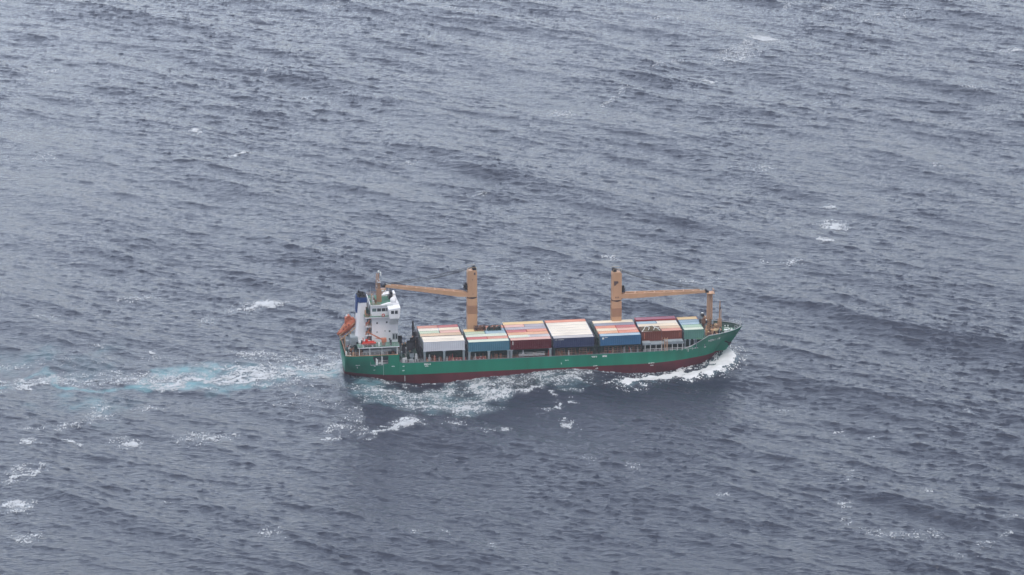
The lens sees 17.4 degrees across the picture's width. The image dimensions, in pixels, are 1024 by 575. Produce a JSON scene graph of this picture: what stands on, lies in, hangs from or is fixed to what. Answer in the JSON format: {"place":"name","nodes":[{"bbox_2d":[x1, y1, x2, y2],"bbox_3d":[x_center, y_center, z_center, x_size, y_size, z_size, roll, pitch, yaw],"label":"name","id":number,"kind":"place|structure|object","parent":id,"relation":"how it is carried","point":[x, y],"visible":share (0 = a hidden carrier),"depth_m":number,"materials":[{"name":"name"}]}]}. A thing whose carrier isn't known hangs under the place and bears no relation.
{"place":"outdoors","nodes":[
{"label":"outdoors","id":0,"kind":"place"},
{"bbox_2d":[0,0,1023,574],"bbox_3d":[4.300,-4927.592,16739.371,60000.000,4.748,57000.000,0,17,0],"label":"sea","id":1,"kind":"structure","parent":0,"point":[892,318],"depth_m":1089.55,"materials":[{"name":"liquid"}]},
{"bbox_2d":[0,353,362,425],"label":"wake foam","id":2,"kind":"object","parent":1,"relation":"on","point":[255,373],"visible":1,"depth_m":989.88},
{"bbox_2d":[2,0,1020,556],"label":"whitecaps","id":3,"kind":"object","parent":1,"relation":"on","point":[404,422],"visible":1,"depth_m":963.59,"materials":[{"name":"liquid"}]},
{"bbox_2d":[343,369,679,415],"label":"hull foam","id":4,"kind":"object","parent":1,"relation":"on","point":[475,386],"visible":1,"depth_m":977.90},
{"bbox_2d":[339,266,741,383],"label":"cargo ship","id":5,"kind":"object","parent":1,"relation":"on","point":[389,355],"visible":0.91,"depth_m":990.41,"materials":[{"name":"green metal"}]},
{"bbox_2d":[337,314,354,335],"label":"lifeboat","id":6,"kind":"object","parent":5,"relation":"attached to","point":[348,325],"visible":1,"depth_m":988.02,"materials":[{"name":"plastic"}]},
{"bbox_2d":[361,339,375,344],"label":"rescue boat","id":7,"kind":"object","parent":5,"relation":"on","point":[365,342],"visible":1,"depth_m":981.37,"materials":[{"name":"plastic"}]},
{"bbox_2d":[417,325,437,334],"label":"shipping container","id":8,"kind":"object","parent":5,"relation":"on","point":[422,327],"visible":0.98,"depth_m":999.15,"materials":[{"name":"red metal"}]},
{"bbox_2d":[418,328,438,336],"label":"shipping container","id":9,"kind":"object","parent":5,"relation":"on","point":[429,329],"visible":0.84,"depth_m":997.25,"materials":[{"name":"grey metal"}]},
{"bbox_2d":[419,330,439,340],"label":"shipping container","id":10,"kind":"object","parent":5,"relation":"on","point":[425,332],"visible":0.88,"depth_m":994.61,"materials":[{"name":"green metal"}]},
{"bbox_2d":[421,335,454,347],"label":"shipping container","id":11,"kind":"object","parent":5,"relation":"on","point":[432,336],"visible":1,"depth_m":990.92,"materials":[{"name":"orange metal"}]},
{"bbox_2d":[420,332,460,342],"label":"shipping container","id":12,"kind":"object","parent":5,"relation":"on","point":[442,334],"visible":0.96,"depth_m":992.79,"materials":[{"name":"beige metal"}]},
{"bbox_2d":[422,335,463,348],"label":"shipping container","id":13,"kind":"object","parent":5,"relation":"on","point":[443,337],"visible":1,"depth_m":987.92,"materials":[{"name":"grey metal"}]},
{"bbox_2d":[423,338,464,351],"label":"shipping container","id":14,"kind":"object","parent":5,"relation":"on","point":[443,344],"visible":1,"depth_m":985.05,"materials":[{"name":"grey metal"}]},
{"bbox_2d":[437,324,457,327],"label":"shipping container","id":15,"kind":"object","parent":5,"relation":"on","point":[445,326],"visible":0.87,"depth_m":1000.06,"materials":[{"name":"pink metal"}]},
{"bbox_2d":[438,327,458,329],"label":"shipping container","id":16,"kind":"object","parent":5,"relation":"on","point":[451,328],"visible":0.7,"depth_m":998.17,"materials":[{"name":"grey metal"}]},
{"bbox_2d":[439,330,459,332],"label":"shipping container","id":17,"kind":"object","parent":5,"relation":"on","point":[445,331],"visible":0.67,"depth_m":995.51,"materials":[{"name":"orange metal"}]},
{"bbox_2d":[463,329,475,335],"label":"shipping container","id":18,"kind":"object","parent":5,"relation":"on","point":[468,330],"visible":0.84,"depth_m":996.48,"materials":[{"name":"beige metal"}]},
{"bbox_2d":[474,325,485,330],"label":"cargo machinery","id":19,"kind":"object","parent":18,"relation":"on","point":[480,328],"visible":1,"depth_m":996.25,"materials":[{"name":"metal"}]},
{"bbox_2d":[464,331,484,338],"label":"shipping container","id":20,"kind":"object","parent":5,"relation":"on","point":[476,332],"visible":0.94,"depth_m":994.56,"materials":[{"name":"green metal"}]},
{"bbox_2d":[466,336,486,343],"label":"shipping container","id":21,"kind":"object","parent":5,"relation":"on","point":[474,338],"visible":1,"depth_m":989.59,"materials":[{"name":"red metal"}]},
{"bbox_2d":[465,333,506,340],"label":"shipping container","id":22,"kind":"object","parent":5,"relation":"on","point":[482,335],"visible":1,"depth_m":992.00,"materials":[{"name":"grey metal"}]},
{"bbox_2d":[467,338,508,351],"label":"shipping container","id":23,"kind":"object","parent":5,"relation":"on","point":[487,344],"visible":1,"depth_m":987.02,"materials":[{"name":"teal metal"}]},
{"bbox_2d":[484,330,505,333],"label":"shipping container","id":24,"kind":"object","parent":5,"relation":"on","point":[498,331],"visible":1,"depth_m":995.53,"materials":[{"name":"blue metal"}]},
{"bbox_2d":[487,335,507,338],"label":"shipping container","id":25,"kind":"object","parent":5,"relation":"on","point":[495,337],"visible":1,"depth_m":990.17,"materials":[{"name":"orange metal"}]},
{"bbox_2d":[503,324,524,329],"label":"shipping container","id":26,"kind":"object","parent":5,"relation":"on","point":[515,325],"visible":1,"depth_m":1000.99,"materials":[{"name":"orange metal"}]},
{"bbox_2d":[506,329,526,333],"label":"shipping container","id":27,"kind":"object","parent":5,"relation":"on","point":[512,331],"visible":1,"depth_m":995.59,"materials":[{"name":"red metal"}]},
{"bbox_2d":[508,334,528,338],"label":"shipping container","id":28,"kind":"object","parent":5,"relation":"on","point":[515,336],"visible":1,"depth_m":991.10,"materials":[{"name":"grey metal"}]},
{"bbox_2d":[502,321,542,324],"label":"shipping container","id":29,"kind":"object","parent":5,"relation":"on","point":[524,322],"visible":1,"depth_m":1003.75,"materials":[{"name":"beige metal"}]},
{"bbox_2d":[505,326,545,331],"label":"shipping container","id":30,"kind":"object","parent":5,"relation":"on","point":[520,328],"visible":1,"depth_m":998.70,"materials":[{"name":"grey metal"}]},
{"bbox_2d":[507,331,548,335],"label":"shipping container","id":31,"kind":"object","parent":5,"relation":"on","point":[528,333],"visible":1,"depth_m":993.80,"materials":[{"name":"orange metal"}]},
{"bbox_2d":[509,336,550,349],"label":"shipping container","id":32,"kind":"object","parent":5,"relation":"on","point":[530,343],"visible":1,"depth_m":988.69,"materials":[{"name":"red metal"}]},
{"bbox_2d":[524,323,544,326],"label":"shipping container","id":33,"kind":"object","parent":5,"relation":"on","point":[537,324],"visible":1,"depth_m":1001.91,"materials":[{"name":"grey metal"}]},
{"bbox_2d":[526,328,546,331],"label":"shipping container","id":34,"kind":"object","parent":5,"relation":"on","point":[534,330],"visible":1,"depth_m":996.51,"materials":[{"name":"orange metal"}]},
{"bbox_2d":[529,334,549,336],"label":"shipping container","id":35,"kind":"object","parent":5,"relation":"on","point":[535,335],"visible":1,"depth_m":992.00,"materials":[{"name":"grey metal"}]},
{"bbox_2d":[544,319,585,325],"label":"shipping container","id":36,"kind":"object","parent":5,"relation":"on","point":[558,321],"visible":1,"depth_m":1005.49,"materials":[{"name":"orange metal"}]},
{"bbox_2d":[546,321,586,327],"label":"shipping container","id":37,"kind":"object","parent":5,"relation":"on","point":[566,323],"visible":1,"depth_m":1002.86,"materials":[{"name":"grey metal"}]},
{"bbox_2d":[547,324,587,329],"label":"shipping container","id":38,"kind":"object","parent":5,"relation":"on","point":[573,325],"visible":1,"depth_m":1000.16,"materials":[{"name":"grey metal"}]},
{"bbox_2d":[548,326,589,333],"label":"shipping container","id":39,"kind":"object","parent":5,"relation":"on","point":[565,328],"visible":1,"depth_m":998.25,"materials":[{"name":"grey metal"}]},
{"bbox_2d":[550,329,590,335],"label":"shipping container","id":40,"kind":"object","parent":5,"relation":"on","point":[571,331],"visible":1,"depth_m":995.61,"materials":[{"name":"grey metal"}]},
{"bbox_2d":[551,332,591,337],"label":"shipping container","id":41,"kind":"object","parent":5,"relation":"on","point":[572,333],"visible":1,"depth_m":993.72,"materials":[{"name":"grey metal"}]},
{"bbox_2d":[552,334,593,347],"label":"shipping container","id":42,"kind":"object","parent":5,"relation":"on","point":[573,341],"visible":1,"depth_m":990.43,"materials":[{"name":"blue metal"}]},
{"bbox_2d":[595,325,615,330],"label":"shipping container","id":43,"kind":"object","parent":5,"relation":"on","point":[609,326],"visible":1,"depth_m":999.24,"materials":[{"name":"orange metal"}]},
{"bbox_2d":[596,328,616,336],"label":"shipping container","id":44,"kind":"object","parent":5,"relation":"on","point":[608,329],"visible":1,"depth_m":997.34,"materials":[{"name":"beige metal"}]},
{"bbox_2d":[597,330,618,336],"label":"shipping container","id":45,"kind":"object","parent":5,"relation":"on","point":[603,332],"visible":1,"depth_m":994.70,"materials":[{"name":"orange metal"}]},
{"bbox_2d":[592,319,632,325],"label":"shipping container","id":46,"kind":"object","parent":5,"relation":"on","point":[611,321],"visible":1,"depth_m":1004.70,"materials":[{"name":"beige metal"}]},
{"bbox_2d":[593,322,633,329],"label":"shipping container","id":47,"kind":"object","parent":5,"relation":"on","point":[608,324],"visible":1,"depth_m":1002.33,"materials":[{"name":"metal"}]},
{"bbox_2d":[599,332,640,345],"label":"shipping container","id":48,"kind":"object","parent":5,"relation":"on","point":[620,338],"visible":1,"depth_m":992.38,"materials":[{"name":"blue metal"}]},
{"bbox_2d":[615,324,635,327],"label":"shipping container","id":49,"kind":"object","parent":5,"relation":"on","point":[623,326],"visible":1,"depth_m":1000.16,"materials":[{"name":"red metal"}]},
{"bbox_2d":[617,327,637,329],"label":"shipping container","id":50,"kind":"object","parent":5,"relation":"on","point":[629,328],"visible":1,"depth_m":998.25,"materials":[{"name":"pink metal"}]},
{"bbox_2d":[618,330,638,332],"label":"shipping container","id":51,"kind":"object","parent":5,"relation":"on","point":[624,331],"visible":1,"depth_m":995.60,"materials":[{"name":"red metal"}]},
{"bbox_2d":[636,321,656,326],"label":"shipping container","id":52,"kind":"object","parent":5,"relation":"on","point":[646,322],"visible":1,"depth_m":1003.75,"materials":[{"name":"blue metal"}]},
{"bbox_2d":[640,329,661,340],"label":"shipping container","id":53,"kind":"object","parent":5,"relation":"on","point":[652,336],"visible":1,"depth_m":995.92,"materials":[{"name":"red metal"}]},
{"bbox_2d":[639,325,660,331],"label":"tarpaulin","id":54,"kind":"object","parent":53,"relation":"on","point":[649,328],"visible":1,"depth_m":996.67,"materials":[{"name":"white fabric"}]},
{"bbox_2d":[634,316,675,324],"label":"shipping container","id":55,"kind":"object","parent":5,"relation":"on","point":[660,318],"visible":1,"depth_m":1005.89,"materials":[{"name":"red metal"}]},
{"bbox_2d":[637,322,678,329],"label":"shipping container","id":56,"kind":"object","parent":5,"relation":"on","point":[655,324],"visible":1,"depth_m":1001.91,"materials":[{"name":"grey metal"}]},
{"bbox_2d":[656,320,676,322],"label":"shipping container","id":57,"kind":"object","parent":5,"relation":"on","point":[669,321],"visible":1,"depth_m":1004.67,"materials":[{"name":"grey metal"}]},
{"bbox_2d":[659,325,679,328],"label":"shipping container","id":58,"kind":"object","parent":5,"relation":"on","point":[673,326],"visible":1,"depth_m":1000.08,"materials":[{"name":"grey metal"}]},
{"bbox_2d":[661,328,681,339],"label":"shipping container","id":59,"kind":"object","parent":5,"relation":"on","point":[672,333],"visible":1,"depth_m":996.79,"materials":[{"name":"red metal"}]},
{"bbox_2d":[676,316,696,322],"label":"shipping container","id":60,"kind":"object","parent":5,"relation":"on","point":[683,318],"visible":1,"depth_m":1007.52,"materials":[{"name":"beige metal"}]},
{"bbox_2d":[678,319,698,323],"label":"shipping container","id":61,"kind":"object","parent":5,"relation":"on","point":[691,320],"visible":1,"depth_m":1005.59,"materials":[{"name":"blue metal"}]},
{"bbox_2d":[679,322,700,327],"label":"shipping container","id":62,"kind":"object","parent":5,"relation":"on","point":[684,323],"visible":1,"depth_m":1002.91,"materials":[{"name":"blue metal"}]},
{"bbox_2d":[681,324,702,330],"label":"shipping container","id":63,"kind":"object","parent":5,"relation":"on","point":[694,325],"visible":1,"depth_m":1000.96,"materials":[{"name":"green metal"}]},
{"bbox_2d":[683,327,703,338],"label":"shipping container","id":64,"kind":"object","parent":5,"relation":"on","point":[693,332],"visible":1,"depth_m":997.74,"materials":[{"name":"green metal"}]},
{"bbox_2d":[604,345,746,391],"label":"bow wave","id":65,"kind":"object","parent":1,"relation":"on","point":[726,356],"visible":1,"depth_m":995.27,"materials":[{"name":"liquid"}]},
{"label":"shipping container","id":66,"kind":"object","parent":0,"visible":0},
{"bbox_2d":[487,325,500,330],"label":"cargo machinery","id":67,"kind":"object","parent":66,"relation":"on","point":[494,327],"visible":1,"depth_m":996.44,"materials":[{"name":"metal"}]}
]}

